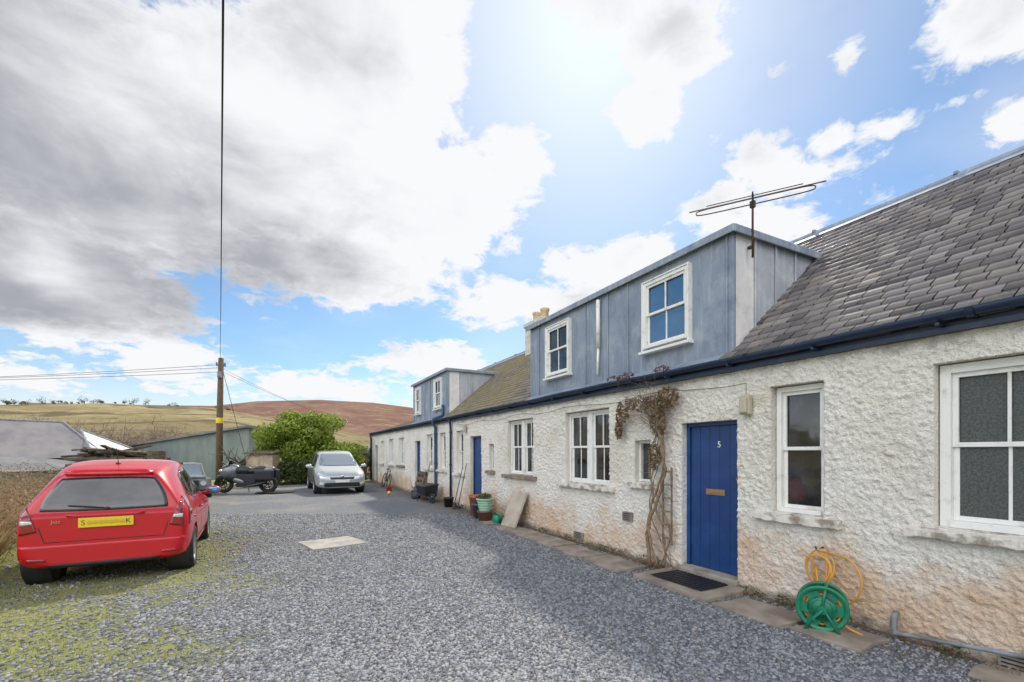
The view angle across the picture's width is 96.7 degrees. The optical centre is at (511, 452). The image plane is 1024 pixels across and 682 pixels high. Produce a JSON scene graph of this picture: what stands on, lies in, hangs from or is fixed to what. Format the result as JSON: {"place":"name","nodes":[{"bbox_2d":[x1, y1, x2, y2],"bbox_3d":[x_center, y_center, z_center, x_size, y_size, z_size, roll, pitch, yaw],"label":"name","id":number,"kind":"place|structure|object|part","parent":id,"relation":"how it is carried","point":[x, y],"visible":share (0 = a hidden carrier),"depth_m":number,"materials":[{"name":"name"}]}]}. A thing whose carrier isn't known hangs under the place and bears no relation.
{"place":"outdoors","nodes":[
{"label":"outdoors","id":0,"kind":"place"},
{"bbox_2d":[0,488,39,554],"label":"tall grass","id":1,"kind":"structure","parent":0,"point":[3,537],"depth_m":7.27,"materials":[{"name":"brown plant"}]},
{"bbox_2d":[0,403,371,478],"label":"pasture hill","id":2,"kind":"structure","parent":0,"point":[200,419],"depth_m":203.48,"materials":[{"name":"beige plant"}]},
{"bbox_2d":[19,400,412,435],"bbox_3d":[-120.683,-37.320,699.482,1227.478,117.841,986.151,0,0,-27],"label":"heather hill","id":3,"kind":"structure","parent":0,"point":[367,418],"depth_m":591.49,"materials":[{"name":"brown plant"}]},
{"bbox_2d":[386,485,391,491],"bbox_3d":[-5.071,1.470,18.764,0.200,0.260,0.140,0,0,-27],"label":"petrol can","id":4,"kind":"object","parent":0,"point":[389,488],"visible":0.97,"depth_m":18.72,"materials":[{"name":"red plastic"}]},
{"bbox_2d":[0,477,984,681],"bbox_3d":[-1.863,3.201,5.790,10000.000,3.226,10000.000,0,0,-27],"label":"ground","id":5,"kind":"structure","parent":0,"point":[373,497],"depth_m":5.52,"materials":[{"name":"grey gravel"}]},
{"bbox_2d":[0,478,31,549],"bbox_3d":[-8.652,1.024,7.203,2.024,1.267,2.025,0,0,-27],"label":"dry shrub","id":6,"kind":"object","parent":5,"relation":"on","point":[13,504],"visible":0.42,"depth_m":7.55,"materials":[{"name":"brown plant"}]},
{"bbox_2d":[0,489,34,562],"bbox_3d":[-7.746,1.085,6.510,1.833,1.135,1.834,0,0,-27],"label":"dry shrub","id":7,"kind":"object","parent":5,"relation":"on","point":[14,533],"visible":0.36,"depth_m":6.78,"materials":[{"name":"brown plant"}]},
{"bbox_2d":[0,472,50,542],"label":"dry shrub","id":8,"kind":"object","parent":5,"relation":"on","point":[27,489],"visible":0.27,"depth_m":8.10,"materials":[{"name":"brown plant"}]},
{"bbox_2d":[0,462,56,499],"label":"dry shrub","id":9,"kind":"object","parent":5,"relation":"on","point":[34,468],"visible":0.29,"depth_m":10.80,"materials":[{"name":"brown plant"}]},
{"bbox_2d":[0,460,56,494],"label":"dry shrub","id":10,"kind":"object","parent":5,"relation":"on","point":[19,476],"visible":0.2,"depth_m":12.12,"materials":[{"name":"brown plant"}]},
{"bbox_2d":[9,410,48,419],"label":"bare tree","id":11,"kind":"object","parent":5,"relation":"on","point":[32,418],"visible":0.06,"depth_m":53.05,"materials":[{"name":"brown plant"}]},
{"bbox_2d":[0,463,60,509],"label":"dry shrub","id":12,"kind":"object","parent":5,"relation":"on","point":[34,491],"visible":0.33,"depth_m":9.92,"materials":[{"name":"brown plant"}]},
{"bbox_2d":[2,467,59,492],"bbox_3d":[-14.751,1.163,13.821,2.028,1.485,2.052,0,0,10],"label":"dry shrub","id":13,"kind":"object","parent":5,"relation":"on","point":[29,479],"visible":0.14,"depth_m":13.96,"materials":[{"name":"brown plant"}]},
{"bbox_2d":[19,472,52,488],"bbox_3d":[-17.026,1.280,16.458,1.910,1.197,1.690,0,0,-7],"label":"dry shrub","id":14,"kind":"object","parent":5,"relation":"on","point":[40,482],"visible":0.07,"depth_m":16.60,"materials":[{"name":"brown plant"}]},
{"bbox_2d":[0,457,81,490],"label":"outbuilding","id":15,"kind":"structure","parent":5,"relation":"on","point":[52,462],"depth_m":31.75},
{"bbox_2d":[0,418,100,458],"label":"farmhouse","id":16,"kind":"object","parent":5,"relation":"on","point":[37,438],"visible":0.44,"depth_m":34.72,"materials":[{"name":"stone"}]},
{"bbox_2d":[64,416,131,446],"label":"bare tree","id":17,"kind":"object","parent":5,"relation":"on","point":[117,440],"visible":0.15,"depth_m":49.29,"materials":[{"name":"brown plant"}]},
{"bbox_2d":[74,429,139,456],"bbox_3d":[-36.491,1.904,37.995,7.845,7.793,5.860,0,0,-2],"label":"farmhouse","id":18,"kind":"object","parent":5,"relation":"on","point":[96,440],"visible":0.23,"depth_m":38.08,"materials":[{"name":"stone"}]},
{"bbox_2d":[86,418,144,447],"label":"bare tree","id":19,"kind":"object","parent":5,"relation":"on","point":[122,442],"visible":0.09,"depth_m":51.98,"materials":[{"name":"brown plant"}]},
{"bbox_2d":[16,448,220,584],"bbox_3d":[-5.878,0.807,7.156,2.157,1.725,3.639,0,0,-30],"label":"car","id":20,"kind":"object","parent":5,"relation":"on","point":[96,512],"visible":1,"depth_m":5.69,"materials":[{"name":"red paint"}]},
{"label":"rear window","id":21,"kind":"part","parent":20,"relation":"part of","materials":[{"name":"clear glass"}]},
{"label":"quarter window","id":22,"kind":"part","parent":20,"relation":"part of","materials":[{"name":"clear glass"}]},
{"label":"rear side window","id":23,"kind":"part","parent":20,"relation":"part of","materials":[{"name":"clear glass"}]},
{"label":"front side window","id":24,"kind":"part","parent":20,"relation":"part of","materials":[{"name":"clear glass"}]},
{"bbox_2d":[92,415,155,444],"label":"bare tree","id":25,"kind":"object","parent":5,"relation":"on","point":[127,432],"visible":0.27,"depth_m":65.33,"materials":[{"name":"brown plant"}]},
{"bbox_2d":[105,427,170,444],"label":"bare tree","id":26,"kind":"object","parent":5,"relation":"on","point":[154,435],"visible":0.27,"depth_m":61.04,"materials":[{"name":"brown plant"}]},
{"bbox_2d":[115,424,171,441],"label":"bare tree","id":27,"kind":"object","parent":5,"relation":"on","point":[156,434],"visible":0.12,"depth_m":71.63,"materials":[{"name":"brown plant"}]},
{"bbox_2d":[132,414,196,442],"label":"bare tree","id":28,"kind":"object","parent":5,"relation":"on","point":[149,430],"visible":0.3,"depth_m":71.12,"materials":[{"name":"brown plant"}]},
{"bbox_2d":[148,427,190,439],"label":"bare tree","id":29,"kind":"object","parent":5,"relation":"on","point":[177,433],"visible":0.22,"depth_m":65.93,"materials":[{"name":"brown plant"}]},
{"bbox_2d":[0,522,381,681],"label":"grass","id":30,"kind":"structure","parent":5,"relation":"on","point":[33,600],"depth_m":4.42,"materials":[{"name":"green plant"}]},
{"bbox_2d":[127,425,261,479],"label":"barn","id":31,"kind":"structure","parent":5,"relation":"on","point":[198,448],"depth_m":35.65,"materials":[{"name":"green metal"}]},
{"bbox_2d":[182,462,211,496],"bbox_3d":[-12.342,1.110,16.931,1.640,1.420,3.800,0,0,-41],"label":"off road vehicle","id":32,"kind":"object","parent":5,"relation":"on","point":[199,478],"visible":0.26,"depth_m":16.36,"materials":[{"name":"grey paint"}]},
{"bbox_2d":[215,358,225,485],"bbox_3d":[-14.091,-1.236,22.008,0.445,6.673,0.360,0,0,-27],"label":"telegraph pole","id":33,"kind":"object","parent":5,"relation":"on","point":[221,364],"visible":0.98,"depth_m":21.91,"materials":[{"name":"brown wood"}]},
{"bbox_2d":[2,368,209,377],"bbox_3d":[-48.382,-4.431,22.900,68.478,1.958,0.017,0,0,2],"label":"overhead wire","id":34,"kind":"object","parent":33,"relation":"attached to","point":[104,373],"visible":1,"depth_m":22.14,"materials":[{"name":"black plastic"}]},
{"bbox_2d":[2,365,209,376],"bbox_3d":[-48.841,-4.375,23.789,69.464,1.770,0.017,0,0,3],"label":"overhead wire","id":35,"kind":"object","parent":33,"relation":"attached to","point":[105,371],"visible":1,"depth_m":22.28,"materials":[{"name":"black plastic"}]},
{"bbox_2d":[6,372,210,379],"bbox_3d":[-47.924,-4.433,22.012,67.536,2.153,0.017,0,0,0],"label":"overhead wire","id":36,"kind":"object","parent":33,"relation":"attached to","point":[106,376],"visible":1,"depth_m":21.99,"materials":[{"name":"black plastic"}]},
{"bbox_2d":[220,0,222,343],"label":"overhead wire","id":37,"kind":"object","parent":33,"relation":"attached to","point":[221,141],"visible":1,"depth_m":6.05,"materials":[{"name":"black metal"}]},
{"bbox_2d":[220,0,223,359],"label":"overhead wire","id":38,"kind":"object","parent":33,"relation":"attached to","point":[222,141],"visible":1,"depth_m":6.10,"materials":[{"name":"black metal"}]},
{"bbox_2d":[223,372,244,454],"bbox_3d":[-13.315,-1.450,21.982,1.564,5.706,0.024,0,0,4],"label":"stay wire","id":39,"kind":"object","parent":33,"relation":"attached to","point":[233,412],"visible":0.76,"depth_m":21.98,"materials":[{"name":"grey metal"}]},
{"bbox_2d":[214,461,279,492],"bbox_3d":[-10.557,0.960,18.076,2.441,1.274,0.954,0,0,-3],"label":"motorbike","id":40,"kind":"object","parent":5,"relation":"on","point":[231,472],"visible":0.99,"depth_m":17.91,"materials":[{"name":"metal"}]},
{"bbox_2d":[211,444,310,484],"bbox_3d":[-11.401,0.581,22.475,5.949,2.312,2.424,0,0,-27],"label":"ivy hedge","id":41,"kind":"object","parent":5,"relation":"on","point":[298,471],"visible":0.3,"depth_m":22.57,"materials":[{"name":"green plant"}]},
{"bbox_2d":[242,451,281,485],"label":"wooden shed","id":42,"kind":"structure","parent":5,"relation":"on","point":[265,460],"depth_m":21.74,"materials":[{"name":"brown wood"}]},
{"bbox_2d":[254,490,292,493],"bbox_3d":[-9.434,1.549,18.060,1.400,0.038,1.050,0,0,-27],"label":"ground sheet","id":43,"kind":"object","parent":5,"relation":"on","point":[277,491],"visible":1,"depth_m":18.06,"materials":[{"name":"black plastic"}]},
{"bbox_2d":[251,410,365,481],"bbox_3d":[-10.806,-0.282,24.471,5.711,4.049,3.857,0,0,-27],"label":"bush","id":44,"kind":"object","parent":5,"relation":"on","point":[297,436],"visible":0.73,"depth_m":23.69,"materials":[{"name":"green plant"}]},
{"bbox_2d":[297,536,367,550],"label":"cover slab","id":45,"kind":"structure","parent":5,"relation":"on","point":[329,543],"depth_m":7.96,"materials":[{"name":"white concrete"}]},
{"bbox_2d":[306,450,365,493],"bbox_3d":[-7.579,0.773,19.437,2.356,1.734,4.716,0,0,-28],"label":"car","id":46,"kind":"object","parent":5,"relation":"on","point":[334,469],"visible":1,"depth_m":17.92,"materials":[{"name":"silver metal"}]},
{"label":"front side window","id":47,"kind":"part","parent":46,"relation":"part of","materials":[{"name":"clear glass"}]},
{"bbox_2d":[345,443,367,479],"bbox_3d":[-9.514,0.525,26.937,1.900,2.150,1.400,0,0,-27],"label":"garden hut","id":48,"kind":"object","parent":5,"relation":"on","point":[364,469],"visible":0.21,"depth_m":26.72,"materials":[{"name":"brown wood"}]},
{"bbox_2d":[365,446,369,476],"bbox_3d":[-9.966,0.495,29.091,4.888,2.490,2.745,0,0,-27],"label":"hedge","id":49,"kind":"object","parent":5,"relation":"on","point":[368,459],"visible":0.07,"depth_m":28.83,"materials":[{"name":"green plant"}]},
{"bbox_2d":[382,466,392,486],"bbox_3d":[-5.675,1.115,20.703,0.550,0.992,1.720,13,-6,-27],"label":"bicycle","id":50,"kind":"object","parent":5,"relation":"on","point":[386,478],"visible":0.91,"depth_m":20.75,"materials":[{"name":"metal"}]},
{"bbox_2d":[411,490,420,498],"bbox_3d":[-3.334,1.460,15.835,0.360,0.280,0.355,0,0,-27],"label":"bucket","id":51,"kind":"object","parent":5,"relation":"on","point":[414,495],"visible":0.67,"depth_m":15.69,"materials":[{"name":"black plastic"}]},
{"bbox_2d":[414,471,427,489],"bbox_3d":[-3.381,1.152,16.710,0.100,0.950,1.000,18,-8,-26],"label":"pallet","id":52,"kind":"object","parent":5,"relation":"on","point":[419,478],"visible":0.54,"depth_m":16.72,"materials":[{"name":"brown wood"}]},
{"bbox_2d":[411,483,438,503],"bbox_3d":[-2.791,1.319,14.810,0.516,0.623,1.371,0,0,-39],"label":"wheelbarrow","id":53,"kind":"object","parent":5,"relation":"on","point":[427,489],"visible":0.99,"depth_m":14.55,"materials":[{"name":"black plastic"}]},
{"bbox_2d":[443,497,453,506],"bbox_3d":[-1.872,1.460,13.438,0.330,0.280,0.330,0,0,-27],"label":"plant pot","id":54,"kind":"object","parent":5,"relation":"on","point":[448,501],"visible":0.99,"depth_m":13.32,"materials":[{"name":"black plastic"}]},
{"bbox_2d":[452,468,462,509],"bbox_3d":[-1.542,1.038,12.933,0.302,1.183,0.200,0,0,-27],"label":"garden tool","id":55,"kind":"object","parent":5,"relation":"on","point":[454,505],"visible":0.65,"depth_m":12.90,"materials":[{"name":"blue paint"}]},
{"bbox_2d":[456,463,466,508],"bbox_3d":[-1.404,0.928,12.780,0.297,1.261,0.260,0,0,-27],"label":"garden tool","id":56,"kind":"object","parent":5,"relation":"on","point":[458,506],"visible":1,"depth_m":12.76,"materials":[{"name":"grey wood"}]},
{"bbox_2d":[468,494,476,515],"bbox_3d":[-0.909,1.340,11.572,0.396,0.520,0.396,0,0,-27],"label":"plant pot","id":57,"kind":"object","parent":5,"relation":"on","point":[472,498],"visible":0.4,"depth_m":11.45,"materials":[{"name":"ceramic"}]},
{"bbox_2d":[471,502,478,518],"bbox_3d":[-0.773,1.420,11.136,0.440,0.360,0.440,0,0,-27],"label":"plant pot","id":58,"kind":"object","parent":5,"relation":"on","point":[475,507],"visible":0.31,"depth_m":11.00,"materials":[{"name":"blue"}]},
{"bbox_2d":[479,519,495,524],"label":"paving slab","id":59,"kind":"structure","parent":5,"relation":"on","point":[488,522],"depth_m":10.26,"materials":[{"name":"stone"}]},
{"bbox_2d":[477,510,492,520],"bbox_3d":[-0.633,1.480,10.645,0.374,0.240,0.374,0,0,-27],"label":"plant pot","id":60,"kind":"object","parent":59,"relation":"on","point":[484,516],"visible":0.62,"depth_m":10.51,"materials":[{"name":"brown ceramic"}]},
{"bbox_2d":[476,492,493,511],"bbox_3d":[-0.633,1.150,10.645,0.418,0.440,0.418,0,0,-27],"label":"plant pot","id":61,"kind":"object","parent":60,"relation":"on","point":[485,502],"visible":1,"depth_m":10.52,"materials":[{"name":"green ceramic"}]},
{"bbox_2d":[492,512,503,523],"bbox_3d":[-0.311,1.469,10.240,0.220,0.262,0.477,0,0,-27],"label":"watering can","id":62,"kind":"object","parent":59,"relation":"on","point":[497,518],"visible":0.94,"depth_m":10.20,"materials":[{"name":"green plastic"}]},
{"bbox_2d":[491,525,525,530],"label":"paving slab","id":63,"kind":"structure","parent":5,"relation":"on","point":[503,527],"depth_m":9.47,"materials":[{"name":"stone"}]},
{"bbox_2d":[501,492,527,527],"bbox_3d":[0.049,1.235,9.896,0.050,0.800,0.620,27,-15,-25],"label":"stone slab","id":64,"kind":"object","parent":5,"relation":"on","point":[514,509],"depth_m":9.83,"materials":[{"name":"beige stone"}]},
{"bbox_2d":[508,529,550,539],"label":"paving slab","id":65,"kind":"structure","parent":5,"relation":"on","point":[527,534],"depth_m":8.82,"materials":[{"name":"stone"}]},
{"bbox_2d":[529,536,575,547],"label":"paving slab","id":66,"kind":"structure","parent":5,"relation":"on","point":[551,541],"depth_m":7.97,"materials":[{"name":"stone"}]},
{"bbox_2d":[553,545,605,558],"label":"paving slab","id":67,"kind":"structure","parent":5,"relation":"on","point":[579,551],"depth_m":7.23,"materials":[{"name":"stone"}]},
{"bbox_2d":[583,555,645,571],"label":"paving slab","id":68,"kind":"structure","parent":5,"relation":"on","point":[613,563],"depth_m":6.41,"materials":[{"name":"stone"}]},
{"bbox_2d":[611,369,693,568],"bbox_3d":[1.905,0.221,6.410,0.964,2.776,1.528,0,0,-27],"label":"climbing plant","id":69,"kind":"object","parent":5,"relation":"on","point":[655,415],"visible":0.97,"depth_m":6.31,"materials":[{"name":"brown plant"}]},
{"bbox_2d":[633,567,745,602],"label":"paving slab","id":70,"kind":"structure","parent":5,"relation":"on","point":[718,593],"depth_m":5.18,"materials":[{"name":"stone"}]},
{"bbox_2d":[651,570,727,590],"bbox_3d":[2.130,1.530,5.511,0.460,0.020,0.760,0,0,-27],"label":"doormat","id":71,"kind":"object","parent":70,"relation":"on","point":[696,582],"visible":1,"depth_m":5.44,"materials":[{"name":"black plastic"}]},
{"bbox_2d":[369,145,1023,671],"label":"cottage row","id":72,"kind":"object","parent":5,"relation":"on","point":[855,395],"visible":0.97,"depth_m":5.08,"materials":[{"name":"paint"}]},
{"bbox_2d":[386,439,393,465],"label":"window","id":73,"kind":"structure","parent":72,"relation":"in","point":[391,464],"depth_m":21.77,"materials":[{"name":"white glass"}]},
{"bbox_2d":[396,438,404,467],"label":"window","id":74,"kind":"structure","parent":72,"relation":"in","point":[401,439],"depth_m":20.28,"materials":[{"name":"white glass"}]},
{"bbox_2d":[417,441,420,475],"bbox_3d":[-3.598,0.600,17.611,0.240,2.100,0.860,0,0,-27],"label":"door","id":75,"kind":"structure","parent":72,"relation":"in","point":[418,442],"depth_m":17.93,"materials":[{"name":"blue paint"}]},
{"bbox_2d":[423,435,433,470],"bbox_3d":[-2.903,0.002,16.226,0.266,1.285,1.040,0,0,-27],"label":"window","id":76,"kind":"structure","parent":72,"relation":"in","point":[431,468],"depth_m":16.47,"materials":[{"name":"white glass"}]},
{"bbox_2d":[436,433,446,472],"bbox_3d":[-2.238,0.001,14.937,0.265,1.282,0.940,0,0,-27],"label":"window","id":77,"kind":"structure","parent":72,"relation":"in","point":[443,470],"depth_m":15.16,"materials":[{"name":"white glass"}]},
{"bbox_2d":[452,431,464,476],"bbox_3d":[-1.515,0.027,13.538,0.265,1.334,0.890,0,0,-27],"label":"window","id":78,"kind":"structure","parent":72,"relation":"in","point":[460,432],"depth_m":13.75,"materials":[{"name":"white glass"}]},
{"bbox_2d":[468,436,481,509],"bbox_3d":[-0.943,0.600,12.466,0.240,2.100,0.880,0,0,-27],"label":"door","id":79,"kind":"structure","parent":72,"relation":"in","point":[477,482],"depth_m":12.65,"materials":[{"name":"blue paint"}]},
{"bbox_2d":[485,444,494,473],"bbox_3d":[-0.486,0.161,11.532,0.255,0.763,0.460,0,0,-27],"label":"window","id":80,"kind":"structure","parent":72,"relation":"in","point":[487,471],"depth_m":11.66,"materials":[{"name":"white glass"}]},
{"bbox_2d":[501,419,536,480],"bbox_3d":[0.211,-0.068,10.192,0.265,1.323,1.540,0,0,-27],"label":"window","id":81,"kind":"structure","parent":72,"relation":"in","point":[522,430],"depth_m":10.23,"materials":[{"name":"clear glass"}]},
{"bbox_2d":[557,409,615,492],"bbox_3d":[1.335,-0.043,8.015,0.265,1.374,1.620,0,0,-27],"label":"window","id":82,"kind":"structure","parent":72,"relation":"in","point":[589,446],"depth_m":8.01,"materials":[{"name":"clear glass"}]},
{"bbox_2d":[606,365,670,381],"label":"gutter weeds","id":83,"kind":"object","parent":72,"relation":"on","point":[626,376],"visible":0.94,"depth_m":6.80,"materials":[{"name":"plant"}]},
{"bbox_2d":[627,440,653,489],"bbox_3d":[1.968,0.177,6.777,0.255,0.713,0.500,0,0,-27],"label":"window","id":84,"kind":"structure","parent":72,"relation":"in","point":[644,446],"depth_m":6.88,"materials":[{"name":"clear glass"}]},
{"bbox_2d":[661,467,672,545],"bbox_3d":[2.109,0.725,6.192,0.032,1.050,0.170,0,0,-27],"label":"trellis","id":85,"kind":"object","parent":72,"relation":"attached to","point":[671,507],"visible":0.98,"depth_m":6.13,"materials":[{"name":"wood"}]},
{"bbox_2d":[677,420,739,586],"bbox_3d":[2.518,0.630,5.762,0.240,2.040,0.900,0,0,-27],"label":"door","id":86,"kind":"structure","parent":72,"relation":"in","point":[712,477],"depth_m":5.81,"materials":[{"name":"blue paint"}]},
{"bbox_2d":[689,180,825,257],"bbox_3d":[2.908,-2.825,5.502,1.498,0.790,0.473,0,0,31],"label":"aerial","id":87,"kind":"object","parent":72,"relation":"attached to","point":[752,204],"visible":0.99,"depth_m":5.59,"materials":[{"name":"metal"}]},
{"bbox_2d":[752,382,842,529],"bbox_3d":[3.007,0.016,4.776,0.265,1.453,0.890,0,0,-27],"label":"window","id":88,"kind":"structure","parent":72,"relation":"in","point":[800,409],"depth_m":4.83,"materials":[{"name":"clear glass"}]},
{"bbox_2d":[805,546,862,604],"bbox_3d":[3.043,1.180,4.354,0.358,0.528,0.397,0,0,9],"label":"garden hose","id":89,"kind":"object","parent":72,"relation":"attached to","point":[831,572],"visible":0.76,"depth_m":4.39,"materials":[{"name":"orange rubber"}]},
{"bbox_2d":[903,355,1023,550],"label":"window","id":90,"kind":"structure","parent":72,"relation":"in","point":[982,402],"depth_m":3.59,"materials":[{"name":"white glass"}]},
{"bbox_2d":[461,504,970,658],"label":"weeds","id":91,"kind":"object","parent":5,"relation":"on","point":[939,648],"visible":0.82,"depth_m":4.79,"materials":[{"name":"green plant"}]},
{"bbox_2d":[466,508,1022,675],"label":"paving slabs","id":92,"kind":"structure","parent":5,"relation":"on","point":[869,629],"depth_m":4.86,"materials":[{"name":"grey concrete"}]},
{"bbox_2d":[712,597,803,628],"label":"paving slab","id":93,"kind":"structure","parent":5,"relation":"on","point":[773,616],"depth_m":4.48,"materials":[{"name":"stone"}]},
{"bbox_2d":[790,624,889,653],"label":"paving slab","id":94,"kind":"structure","parent":5,"relation":"on","point":[846,639],"depth_m":3.86,"materials":[{"name":"stone"}]},
{"bbox_2d":[795,581,862,634],"bbox_3d":[2.839,1.388,4.018,0.567,0.420,0.324,0,0,35],"label":"hose reel","id":95,"kind":"object","parent":94,"relation":"on","point":[822,603],"visible":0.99,"depth_m":4.02,"materials":[{"name":"green plastic"}]},
{"bbox_2d":[967,662,1023,681],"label":"paving slab","id":96,"kind":"structure","parent":5,"relation":"on","point":[985,673],"depth_m":3.23,"materials":[{"name":"stone"}]},
{"bbox_2d":[0,0,1023,407],"label":"sky","id":97,"kind":"structure","parent":0,"point":[406,183],"materials":[{"name":"blue"}]},
{"bbox_3d":[-10.225,0.025,11.868,0.100,0.040,0.938,0,-7,26],"label":"timber offcut","id":98,"kind":"object","parent":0,"visible":0},
{"bbox_2d":[86,448,146,453],"bbox_3d":[-10.157,-0.044,11.708,1.310,0.041,0.100,4,13,-14],"label":"timber offcut","id":99,"kind":"object","parent":98,"relation":"on","point":[125,451],"visible":0.73,"depth_m":11.71,"materials":[{"name":"brown wood"}]},
{"bbox_2d":[108,447,135,456],"bbox_3d":[-10.032,-0.010,11.721,0.100,0.040,1.001,3,-12,-12],"label":"timber offcut","id":100,"kind":"object","parent":98,"relation":"on","point":[114,449],"visible":0.76,"depth_m":11.53,"materials":[{"name":"brown wood"}]},
{"bbox_3d":[-10.402,0.297,11.641,1.765,0.070,0.220,-2,3,-4],"label":"timber plank","id":101,"kind":"object","parent":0,"visible":0},
{"bbox_2d":[63,457,146,460],"bbox_3d":[-10.367,0.165,11.645,1.832,0.070,0.220,0,-3,-7],"label":"timber plank","id":102,"kind":"object","parent":101,"relation":"on","point":[78,458],"visible":0.63,"depth_m":11.50,"materials":[{"name":"brown wood"}]},
{"bbox_3d":[-10.552,0.297,11.970,1.537,0.070,0.220,2,3,6],"label":"timber plank","id":103,"kind":"object","parent":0,"visible":0},
{"bbox_2d":[90,457,146,457],"bbox_3d":[-10.336,0.165,11.975,1.716,0.070,0.220,0,-2,-1],"label":"timber plank","id":104,"kind":"object","parent":103,"relation":"on","point":[118,457],"visible":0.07,"depth_m":11.87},
{"bbox_2d":[61,454,115,457],"bbox_3d":[-11.092,0.060,12.134,1.336,0.041,0.100,-5,-4,-43],"label":"timber offcut","id":105,"kind":"object","parent":104,"relation":"on","point":[82,455],"visible":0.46,"depth_m":11.89,"materials":[{"name":"brown wood"}]},
{"bbox_2d":[87,445,151,456],"bbox_3d":[-10.523,-0.044,12.241,1.353,0.040,0.100,-14,5,-32],"label":"timber offcut","id":106,"kind":"object","parent":104,"relation":"on","point":[124,449],"visible":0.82,"depth_m":12.30,"materials":[{"name":"brown wood"}]},
{"bbox_3d":[-10.267,0.297,12.632,2.030,0.070,0.220,1,3,-5],"label":"timber plank","id":107,"kind":"object","parent":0,"visible":0},
{"bbox_3d":[-10.569,0.165,12.631,2.130,0.070,0.220,0,1,4],"label":"timber plank","id":108,"kind":"object","parent":107,"relation":"on","visible":0},
{"bbox_2d":[98,451,146,456],"bbox_3d":[-10.044,0.060,11.994,0.100,0.040,1.369,-1,-6,23],"label":"timber offcut","id":109,"kind":"object","parent":108,"relation":"on","point":[122,454],"visible":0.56,"depth_m":11.78,"materials":[{"name":"brown wood"}]},
{"bbox_3d":[-9.036,1.175,11.900,0.500,0.450,0.500,0,0,-27],"label":"log","id":110,"kind":"object","parent":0,"visible":0},
{"bbox_3d":[-9.186,0.705,11.899,0.440,0.450,0.440,0,0,-27],"label":"log","id":111,"kind":"object","parent":110,"relation":"on","visible":0},
{"bbox_2d":[147,451,165,459],"bbox_3d":[-9.286,0.175,11.899,0.400,0.450,0.400,0,0,-27],"label":"log","id":112,"kind":"object","parent":111,"relation":"on","point":[156,454],"visible":0.46,"depth_m":11.74,"materials":[{"name":"brown wood"}]}
]}

